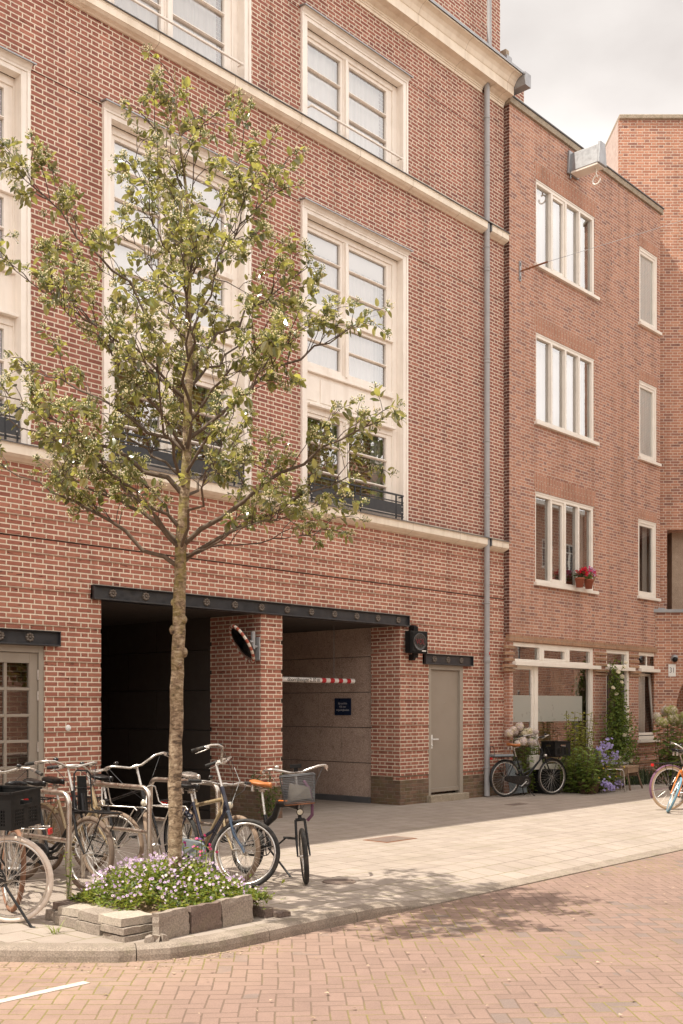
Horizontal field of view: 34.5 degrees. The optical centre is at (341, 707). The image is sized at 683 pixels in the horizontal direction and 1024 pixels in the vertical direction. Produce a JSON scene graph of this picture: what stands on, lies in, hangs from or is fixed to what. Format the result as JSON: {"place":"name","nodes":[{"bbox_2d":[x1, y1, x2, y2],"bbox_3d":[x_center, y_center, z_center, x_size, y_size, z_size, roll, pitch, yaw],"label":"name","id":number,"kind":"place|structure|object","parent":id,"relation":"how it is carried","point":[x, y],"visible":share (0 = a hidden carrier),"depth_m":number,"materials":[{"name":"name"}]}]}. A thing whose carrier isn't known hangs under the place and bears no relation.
{"place":"outdoors","nodes":[
{"label":"outdoors","id":0,"kind":"place"},
{"bbox_2d":[108,817,141,823],"bbox_3d":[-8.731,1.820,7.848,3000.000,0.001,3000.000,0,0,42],"label":"ground","id":1,"kind":"structure","parent":0,"point":[120,820],"depth_m":17.74,"materials":[{"name":"grey concrete"}]},
{"bbox_2d":[0,0,530,845],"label":"brick building","id":2,"kind":"structure","parent":1,"relation":"on","point":[390,112],"depth_m":17.36,"materials":[{"name":"red brick"}]},
{"bbox_2d":[0,45,36,444],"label":"window","id":3,"kind":"structure","parent":2,"relation":"in","point":[15,117],"depth_m":13.27,"materials":[{"name":"beige paint"}]},
{"bbox_2d":[0,652,38,844],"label":"glazed door","id":4,"kind":"structure","parent":2,"relation":"in","point":[5,657],"depth_m":13.41,"materials":[{"name":"beige paint"}]},
{"bbox_2d":[100,98,255,487],"bbox_3d":[-2.273,-5.466,15.159,0.438,4.652,2.650,0,0,42],"label":"window","id":5,"kind":"structure","parent":2,"relation":"in","point":[114,139],"depth_m":15.05,"materials":[{"name":"beige paint"}]},
{"bbox_2d":[108,0,250,82],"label":"window","id":6,"kind":"structure","parent":2,"relation":"in","point":[192,23],"depth_m":15.77,"materials":[{"name":"beige paint"}]},
{"bbox_2d":[229,624,259,662],"bbox_3d":[-1.445,-0.924,16.017,0.436,0.558,0.631,0,0,7],"label":"traffic mirror","id":7,"kind":"object","parent":2,"relation":"attached to","point":[247,649],"visible":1,"depth_m":15.94,"materials":[{"name":"glass"}]},
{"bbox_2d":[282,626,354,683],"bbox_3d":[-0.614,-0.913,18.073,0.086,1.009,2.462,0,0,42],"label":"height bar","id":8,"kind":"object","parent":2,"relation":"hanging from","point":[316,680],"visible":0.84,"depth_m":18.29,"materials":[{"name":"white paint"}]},
{"bbox_2d":[335,698,350,714],"bbox_3d":[0.024,-0.015,19.600,0.390,0.300,0.014,0,0,42],"label":"notice board","id":9,"kind":"object","parent":2,"relation":"attached to","point":[342,706],"visible":1,"depth_m":19.59,"materials":[{"name":"metal"}]},
{"bbox_2d":[299,197,413,520],"bbox_3d":[0.179,-5.466,17.883,0.432,4.652,2.660,0,0,42],"label":"window","id":10,"kind":"structure","parent":2,"relation":"in","point":[346,367],"depth_m":18.11,"materials":[{"name":"beige paint"}]},
{"bbox_2d":[299,3,413,173],"bbox_3d":[0.179,-9.873,17.883,0.433,1.757,2.660,0,0,42],"label":"window","id":11,"kind":"structure","parent":2,"relation":"in","point":[330,95],"depth_m":17.89,"materials":[{"name":"beige paint"}]},
{"bbox_2d":[405,625,427,659],"bbox_3d":[1.260,-1.110,18.775,0.400,0.600,0.252,0,0,-40],"label":"full signal","id":12,"kind":"object","parent":2,"relation":"attached to","point":[416,642],"visible":1,"depth_m":18.68,"materials":[{"name":"black plastic"}]},
{"bbox_2d":[431,670,458,792],"bbox_3d":[1.841,0.414,19.654,0.121,2.161,0.860,0,0,42],"label":"service door","id":13,"kind":"structure","parent":2,"relation":"in","point":[444,683],"depth_m":19.68,"materials":[{"name":"beige paint"}]},
{"bbox_2d":[502,96,664,794],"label":"brick house","id":14,"kind":"structure","parent":1,"relation":"on","point":[582,335],"depth_m":22.94,"materials":[{"name":"brick"}]},
{"bbox_2d":[512,642,600,769],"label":"shop window","id":15,"kind":"structure","parent":14,"relation":"in","point":[533,708],"depth_m":22.48,"materials":[{"name":"beige paint"}]},
{"bbox_2d":[534,491,598,594],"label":"window","id":16,"kind":"structure","parent":14,"relation":"in","point":[582,515],"depth_m":22.58,"materials":[{"name":"beige paint"}]},
{"bbox_2d":[534,179,599,300],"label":"window","id":17,"kind":"structure","parent":14,"relation":"in","point":[563,229],"depth_m":22.54,"materials":[{"name":"beige paint"}]},
{"bbox_2d":[534,333,599,445],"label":"window","id":18,"kind":"structure","parent":14,"relation":"in","point":[564,375],"depth_m":22.56,"materials":[{"name":"beige paint"}]},
{"bbox_2d":[572,567,590,587],"bbox_3d":[4.905,-2.680,22.566,0.411,0.430,0.310,0,0,-29],"label":"geranium pot","id":19,"kind":"object","parent":14,"relation":"on","point":[579,578],"visible":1,"depth_m":22.51,"materials":[{"name":"ceramic"}]},
{"bbox_2d":[583,566,596,588],"bbox_3d":[5.127,-2.702,22.852,0.311,0.475,0.430,0,0,42],"label":"geranium pot","id":20,"kind":"object","parent":14,"relation":"on","point":[588,581],"visible":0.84,"depth_m":22.79,"materials":[{"name":"ceramic"}]},
{"bbox_2d":[519,220,682,281],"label":"span wire","id":21,"kind":"object","parent":14,"relation":"attached to","point":[520,270],"visible":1,"depth_m":21.04,"materials":[{"name":"metal"}]},
{"bbox_2d":[607,670,623,754],"bbox_3d":[5.980,0.415,24.159,0.055,2.450,0.870,0,0,42],"label":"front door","id":22,"kind":"structure","parent":14,"relation":"in","point":[610,670],"depth_m":23.96,"materials":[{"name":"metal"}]},
{"bbox_2d":[637,518,660,601],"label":"window","id":23,"kind":"structure","parent":14,"relation":"in","point":[646,529],"depth_m":25.46,"materials":[{"name":"beige paint"}]},
{"bbox_2d":[637,652,660,742],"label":"window","id":24,"kind":"structure","parent":14,"relation":"in","point":[645,687],"depth_m":25.44,"materials":[{"name":"beige paint"}]},
{"bbox_2d":[638,246,661,335],"bbox_3d":[7.025,-9.540,25.236,0.190,1.800,1.070,0,0,42],"label":"window","id":25,"kind":"structure","parent":14,"relation":"in","point":[647,261],"depth_m":25.35,"materials":[{"name":"beige paint"}]},
{"bbox_2d":[638,380,661,466],"bbox_3d":[7.012,-6.500,25.221,0.190,1.820,1.050,0,0,42],"label":"window","id":26,"kind":"structure","parent":14,"relation":"in","point":[647,393],"depth_m":25.32,"materials":[{"name":"beige paint"}]},
{"bbox_2d":[605,114,682,778],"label":"corner building","id":27,"kind":"structure","parent":1,"relation":"on","point":[644,153],"depth_m":26.01,"materials":[{"name":"brick"}]},
{"bbox_2d":[668,664,675,675],"bbox_3d":[7.642,-0.860,25.447,0.170,0.280,0.014,0,0,0],"label":"house number","id":28,"kind":"object","parent":27,"relation":"attached to","point":[671,669],"visible":1,"depth_m":25.44,"materials":[{"name":"white paint"}]},
{"bbox_2d":[671,655,677,661],"bbox_3d":[7.696,-1.137,25.425,0.185,0.177,0.212,0,0,42],"label":"wall lamp","id":29,"kind":"object","parent":27,"relation":"attached to","point":[674,658],"visible":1,"depth_m":25.36,"materials":[{"name":"metal"}]},
{"bbox_2d":[0,850,682,1023],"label":"road","id":30,"kind":"structure","parent":0,"point":[629,926],"depth_m":7.36,"materials":[{"name":"red brick"}]},
{"bbox_2d":[0,981,89,1003],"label":"road marking","id":31,"kind":"object","parent":30,"relation":"on","point":[36,993],"visible":1,"depth_m":6.80,"materials":[{"name":"white paint"}]},
{"bbox_2d":[0,867,673,1017],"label":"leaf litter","id":32,"kind":"object","parent":30,"relation":"on","point":[274,963],"visible":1,"depth_m":7.61,"materials":[{"name":"plant"}]},
{"bbox_2d":[0,844,682,962],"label":"kerb","id":33,"kind":"structure","parent":30,"relation":"on","point":[223,941],"depth_m":8.16,"materials":[{"name":"concrete"}]},
{"bbox_2d":[144,934,169,942],"bbox_3d":[-1.311,1.640,7.812,0.187,0.070,0.082,0,0,-24],"label":"stone chip","id":34,"kind":"object","parent":33,"relation":"on","point":[150,938],"visible":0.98,"depth_m":7.79,"materials":[{"name":"grey stone"}]},
{"bbox_2d":[0,778,682,942],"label":"pavement","id":35,"kind":"structure","parent":0,"point":[461,845],"depth_m":13.15,"materials":[{"name":"concrete"}]},
{"bbox_2d":[0,764,42,911],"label":"bicycle","id":36,"kind":"object","parent":35,"relation":"on","point":[11,908],"visible":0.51,"depth_m":9.01,"materials":[{"name":"metal"}]},
{"bbox_2d":[0,825,53,927],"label":"bicycle","id":37,"kind":"object","parent":35,"relation":"on","point":[11,876],"visible":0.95,"depth_m":8.44,"materials":[{"name":"metal"}]},
{"bbox_2d":[0,785,41,830],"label":"plastic crate","id":38,"kind":"object","parent":37,"relation":"on","point":[16,812],"visible":1,"depth_m":8.35,"materials":[{"name":"black plastic"}]},
{"bbox_2d":[1,788,71,898],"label":"bicycle rack","id":39,"kind":"object","parent":35,"relation":"on","point":[67,840],"visible":0.52,"depth_m":9.40,"materials":[{"name":"silver metal"}]},
{"bbox_2d":[45,909,57,920],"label":"paving slab","id":40,"kind":"object","parent":35,"relation":"on","point":[50,914],"depth_m":8.58,"materials":[{"name":"grey concrete"}]},
{"bbox_2d":[53,898,94,909],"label":"paving slab","id":41,"kind":"object","parent":40,"relation":"on","point":[56,904],"depth_m":8.58,"materials":[{"name":"grey concrete"}]},
{"bbox_2d":[40,920,64,933],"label":"grass tuft","id":42,"kind":"object","parent":35,"relation":"on","point":[58,928],"visible":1,"depth_m":8.10,"materials":[{"name":"green plant"}]},
{"bbox_2d":[7,757,121,890],"bbox_3d":[-2.686,1.058,10.292,1.797,1.203,0.667,0,-2,43],"label":"bicycle","id":43,"kind":"object","parent":35,"relation":"on","point":[81,808],"visible":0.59,"depth_m":10.02,"materials":[{"name":"metal"}]},
{"bbox_2d":[55,915,79,928],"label":"paving slab","id":44,"kind":"object","parent":35,"relation":"on","point":[69,921],"depth_m":8.33,"materials":[{"name":"beige concrete"}]},
{"bbox_2d":[58,902,110,916],"bbox_3d":[-1.965,1.549,8.449,0.289,0.073,0.309,0,0,38],"label":"paving slab","id":45,"kind":"object","parent":44,"relation":"on","point":[72,910],"depth_m":8.38,"materials":[{"name":"beige concrete"}]},
{"bbox_2d":[62,850,73,896],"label":"weed plant","id":46,"kind":"object","parent":35,"relation":"on","point":[69,878],"visible":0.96,"depth_m":9.30,"materials":[{"name":"green plant"}]},
{"bbox_2d":[23,762,146,879],"bbox_3d":[-2.635,1.086,10.741,1.774,1.152,0.682,0,2,42],"label":"bicycle","id":47,"kind":"object","parent":35,"relation":"on","point":[50,808],"visible":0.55,"depth_m":10.54,"materials":[{"name":"metal"}]},
{"bbox_2d":[75,920,104,935],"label":"paving slab","id":48,"kind":"object","parent":35,"relation":"on","point":[87,927],"depth_m":8.08,"materials":[{"name":"beige concrete"}]},
{"bbox_2d":[78,906,122,923],"bbox_3d":[-1.754,1.546,8.223,0.319,0.079,0.323,0,0,42],"label":"paving slab","id":49,"kind":"object","parent":48,"relation":"on","point":[90,915],"depth_m":8.15,"materials":[{"name":"beige concrete"}]},
{"bbox_2d":[80,781,151,877],"bbox_3d":[-2.140,1.211,10.394,1.087,0.998,0.048,0,0,42],"label":"bicycle rack","id":50,"kind":"object","parent":35,"relation":"on","point":[146,790],"visible":0.5,"depth_m":10.18,"materials":[{"name":"silver metal"}]},
{"bbox_2d":[103,931,151,942],"bbox_3d":[-1.528,1.639,7.962,0.270,0.048,0.310,0,0,42],"label":"paving slab","id":51,"kind":"object","parent":35,"relation":"on","point":[125,938],"depth_m":7.85,"materials":[{"name":"grey concrete"}]},
{"bbox_2d":[100,922,152,935],"bbox_3d":[-1.546,1.586,7.978,0.282,0.057,0.323,0,0,42],"label":"paving slab","id":52,"kind":"object","parent":51,"relation":"on","point":[131,929],"depth_m":7.87,"materials":[{"name":"beige concrete"}]},
{"bbox_2d":[98,910,151,926],"bbox_3d":[-1.560,1.528,8.004,0.292,0.062,0.310,0,0,42],"label":"paving slab","id":53,"kind":"object","parent":52,"relation":"on","point":[124,918],"depth_m":7.93,"materials":[{"name":"beige concrete"}]},
{"bbox_2d":[70,752,187,869],"bbox_3d":[-2.149,1.044,10.917,1.760,1.236,0.637,0,-2,42],"label":"bicycle","id":54,"kind":"object","parent":35,"relation":"on","point":[156,845],"visible":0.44,"depth_m":10.78,"materials":[{"name":"metal"}]},
{"bbox_2d":[152,907,189,938],"bbox_3d":[-1.233,1.567,7.965,0.081,0.210,0.312,0,0,38],"label":"paving slab","id":55,"kind":"object","parent":35,"relation":"on","point":[171,923],"depth_m":7.93,"materials":[{"name":"beige concrete"}]},
{"bbox_2d":[149,777,219,842],"bbox_3d":[-1.585,1.211,11.012,1.087,0.998,0.048,0,0,42],"label":"bicycle rack","id":56,"kind":"object","parent":35,"relation":"on","point":[165,779],"visible":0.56,"depth_m":10.87,"materials":[{"name":"silver metal"}]},
{"bbox_2d":[186,901,221,933],"bbox_3d":[-1.023,1.566,8.206,0.073,0.212,0.311,0,0,42],"label":"paving slab","id":57,"kind":"object","parent":35,"relation":"on","point":[203,917],"depth_m":8.17,"materials":[{"name":"grey concrete"}]},
{"bbox_2d":[159,743,279,887],"bbox_3d":[-1.307,0.994,10.527,0.616,1.335,1.659,-4,2,-38],"label":"bicycle","id":58,"kind":"object","parent":35,"relation":"on","point":[231,824],"visible":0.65,"depth_m":10.24,"materials":[{"name":"metal"}]},
{"bbox_2d":[182,771,260,882],"bbox_3d":[-1.234,1.149,10.817,0.678,1.022,1.649,0,0,-17],"label":"bicycle","id":59,"kind":"object","parent":35,"relation":"on","point":[193,777],"visible":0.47,"depth_m":10.46,"materials":[{"name":"metal"}]},
{"bbox_2d":[216,894,252,926],"bbox_3d":[-0.814,1.562,8.444,0.090,0.222,0.320,0,0,42],"label":"paving slab","id":60,"kind":"object","parent":35,"relation":"on","point":[237,910],"depth_m":8.41,"materials":[{"name":"grey concrete"}]},
{"bbox_2d":[232,874,284,908],"bbox_3d":[-0.755,1.502,8.957,0.695,0.248,0.553,0,0,42],"label":"weed plant","id":61,"kind":"object","parent":35,"relation":"on","point":[283,881],"visible":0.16,"depth_m":8.88,"materials":[{"name":"green plant"}]},
{"bbox_2d":[252,905,272,917],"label":"paving slab","id":62,"kind":"object","parent":35,"relation":"on","point":[262,912],"depth_m":8.71,"materials":[{"name":"grey concrete"}]},
{"bbox_2d":[251,771,282,817],"bbox_3d":[-1.083,1.286,16.072,0.388,0.752,0.607,0,0,20],"label":"shrub","id":63,"kind":"object","parent":35,"relation":"on","point":[268,806],"visible":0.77,"depth_m":16.05,"materials":[{"name":"green plant"}]},
{"bbox_2d":[254,904,290,917],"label":"paving slab","id":64,"kind":"object","parent":35,"relation":"on","point":[279,913],"depth_m":8.73,"materials":[{"name":"grey concrete"}]},
{"bbox_2d":[231,764,327,883],"bbox_3d":[-0.588,1.097,10.788,0.658,1.143,1.418,8,-5,-41],"label":"bicycle","id":65,"kind":"object","parent":35,"relation":"on","point":[304,849],"visible":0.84,"depth_m":10.71,"materials":[{"name":"metal"}]},
{"bbox_2d":[279,772,315,805],"bbox_3d":[-0.409,0.773,10.412,0.336,0.281,0.219,-4,0,-7],"label":"wire basket","id":66,"kind":"object","parent":65,"relation":"hanging from","point":[299,793],"visible":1,"depth_m":10.35,"materials":[{"name":"metal"}]},
{"bbox_2d":[302,780,313,820],"bbox_3d":[-0.315,0.885,10.472,0.115,0.398,0.054,0,0,18],"label":"cable lock","id":67,"kind":"object","parent":65,"relation":"attached to","point":[312,810],"visible":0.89,"depth_m":10.45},
{"bbox_2d":[323,879,355,884],"bbox_3d":[-0.020,1.661,10.479,0.330,0.018,0.330,0,0,42],"label":"gully cover","id":68,"kind":"object","parent":35,"relation":"on","point":[339,881],"visible":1,"depth_m":10.48,"materials":[{"name":"grey metal"}]},
{"bbox_2d":[365,836,416,842],"bbox_3d":[0.614,1.667,13.862,0.400,0.026,0.600,0,0,42],"label":"inspection cover","id":69,"kind":"object","parent":35,"relation":"on","point":[388,839],"visible":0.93,"depth_m":13.80,"materials":[{"name":"metal"}]},
{"bbox_2d":[505,803,525,805],"bbox_3d":[3.002,1.668,18.882,0.200,0.024,0.440,0,0,42],"label":"inspection cover","id":70,"kind":"object","parent":35,"relation":"on","point":[514,804],"visible":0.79,"depth_m":18.81,"materials":[{"name":"grey metal"}]},
{"bbox_2d":[505,761,526,793],"bbox_3d":[3.313,1.320,20.889,0.157,0.611,0.550,0,0,42],"label":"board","id":71,"kind":"object","parent":35,"relation":"on","point":[512,786],"visible":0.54,"depth_m":20.81,"materials":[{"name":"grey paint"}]},
{"bbox_2d":[504,722,544,793],"bbox_3d":[3.574,0.968,21.253,0.441,1.388,1.404,0,0,42],"label":"hydrangea","id":72,"kind":"object","parent":35,"relation":"on","point":[515,730],"visible":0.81,"depth_m":21.10,"materials":[{"name":"white plant"}]},
{"bbox_2d":[489,733,567,796],"bbox_3d":[3.533,1.070,20.724,1.812,1.181,0.668,0,0,-28],"label":"bicycle","id":73,"kind":"object","parent":35,"relation":"on","point":[524,781],"visible":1,"depth_m":20.59,"materials":[{"name":"metal"}]},
{"bbox_2d":[540,741,570,755],"bbox_3d":[4.098,0.780,21.046,0.404,0.276,0.424,0,-1,-30],"label":"plastic crate","id":74,"kind":"object","parent":73,"relation":"on","point":[556,748],"visible":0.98,"depth_m":20.89,"materials":[{"name":"black plastic"}]},
{"bbox_2d":[533,769,560,793],"bbox_3d":[3.981,1.430,21.363,0.400,0.460,0.440,0,0,42],"label":"planter box","id":75,"kind":"object","parent":35,"relation":"on","point":[552,786],"visible":0.76,"depth_m":21.23,"materials":[{"name":"black plastic"}]},
{"bbox_2d":[527,755,541,769],"bbox_3d":[3.754,1.055,21.290,0.217,0.270,0.328,0,0,42],"label":"watering can","id":76,"kind":"object","parent":75,"relation":"on","point":[536,759],"visible":0.57,"depth_m":21.16,"materials":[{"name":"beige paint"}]},
{"bbox_2d":[549,751,590,792],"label":"ornamental grass","id":77,"kind":"object","parent":35,"relation":"on","point":[573,771],"depth_m":21.58,"materials":[{"name":"green plant"}]},
{"bbox_2d":[563,711,599,763],"bbox_3d":[4.752,0.861,22.134,0.634,1.601,0.966,0,0,42],"label":"yellow shrub","id":78,"kind":"object","parent":35,"relation":"on","point":[581,741],"visible":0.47,"depth_m":22.16,"materials":[{"name":"green plant"}]},
{"bbox_2d":[577,781,600,793],"bbox_3d":[4.784,1.545,21.314,0.450,0.230,0.450,0,0,42],"label":"flower pot","id":79,"kind":"object","parent":35,"relation":"on","point":[590,791],"visible":0.62,"depth_m":21.16,"materials":[{"name":"brown wood"}]},
{"bbox_2d":[558,738,630,793],"bbox_3d":[4.960,1.127,21.621,1.119,1.074,1.740,0,0,42],"label":"phlox bush","id":80,"kind":"object","parent":79,"relation":"in","point":[589,775],"visible":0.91,"depth_m":21.35,"materials":[{"name":"green plant"}]},
{"bbox_2d":[594,749,625,791],"bbox_3d":[5.308,1.246,21.793,0.558,0.832,0.422,0,0,4],"label":"chair","id":81,"kind":"object","parent":35,"relation":"on","point":[620,768],"visible":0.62,"depth_m":21.60,"materials":[{"name":"metal"}]},
{"bbox_2d":[600,761,627,787],"bbox_3d":[5.668,1.383,22.940,0.570,0.555,0.570,0,0,42],"label":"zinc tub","id":82,"kind":"object","parent":35,"relation":"on","point":[622,780],"visible":0.18,"depth_m":22.76,"materials":[{"name":"grey metal"}]},
{"bbox_2d":[592,655,647,784],"bbox_3d":[6.041,0.344,23.496,0.620,2.936,1.982,0,0,42],"label":"climbing rose","id":83,"kind":"object","parent":35,"relation":"on","point":[619,719],"visible":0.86,"depth_m":23.36,"materials":[{"name":"green plant"}]},
{"bbox_2d":[612,765,642,790],"bbox_3d":[5.809,1.425,22.410,0.435,0.479,0.755,0,0,34],"label":"chair","id":84,"kind":"object","parent":35,"relation":"on","point":[631,770],"visible":0.79,"depth_m":22.23,"materials":[{"name":"brown wood"}]},
{"bbox_2d":[625,764,661,785],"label":"lavender","id":85,"kind":"object","parent":35,"relation":"on","point":[645,778],"visible":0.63,"depth_m":23.81,"materials":[{"name":"green plant"}]},
{"bbox_2d":[649,748,682,809],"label":"bicycle","id":86,"kind":"object","parent":35,"relation":"on","point":[658,771],"visible":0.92,"depth_m":17.83,"materials":[{"name":"white paint"}]},
{"bbox_2d":[650,705,682,783],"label":"hydrangea","id":87,"kind":"object","parent":35,"relation":"on","point":[673,718],"visible":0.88,"depth_m":23.93,"materials":[{"name":"green plant"}]},
{"bbox_2d":[666,741,682,812],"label":"bicycle","id":88,"kind":"object","parent":35,"relation":"on","point":[677,787],"visible":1,"depth_m":17.38,"materials":[{"name":"metal"}]},
{"bbox_2d":[500,0,682,147],"label":"sky","id":89,"kind":"structure","parent":0,"point":[589,63],"materials":[{"name":"white"}]},
{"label":"paving slab","id":90,"kind":"object","parent":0,"visible":0},
{"bbox_2d":[85,887,256,917],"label":"planter soil","id":91,"kind":"structure","parent":90,"relation":"on","point":[144,907],"depth_m":8.50,"materials":[{"name":"brown soil"}]},
{"bbox_2d":[140,852,173,904],"bbox_3d":[-1.447,1.312,8.477,0.107,0.415,0.340,0,0,42],"label":"iris plant","id":92,"kind":"object","parent":91,"relation":"in","point":[149,903],"visible":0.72,"depth_m":8.45,"materials":[{"name":"green plant"}]},
{"bbox_2d":[67,851,272,910],"bbox_3d":[-1.354,1.356,8.723,1.196,0.408,1.250,0,0,42],"label":"pansy cover","id":93,"kind":"object","parent":91,"relation":"on","point":[214,885],"visible":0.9,"depth_m":8.54,"materials":[{"name":"green plant"}]},
{"bbox_2d":[182,834,217,887],"bbox_3d":[-1.194,1.298,9.106,0.327,0.525,0.291,0,0,42],"label":"weed plant","id":94,"kind":"object","parent":91,"relation":"on","point":[199,849],"visible":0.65,"depth_m":9.09,"materials":[{"name":"green plant"}]},
{"bbox_2d":[0,43,406,901],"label":"whitebeam tree","id":95,"kind":"object","parent":91,"relation":"in","point":[184,235],"visible":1,"depth_m":8.70,"materials":[{"name":"green plant"}]},
{"bbox_2d":[194,850,214,897],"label":"iris plant","id":96,"kind":"object","parent":91,"relation":"in","point":[206,864],"visible":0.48,"depth_m":8.85,"materials":[{"name":"green plant"}]}
]}

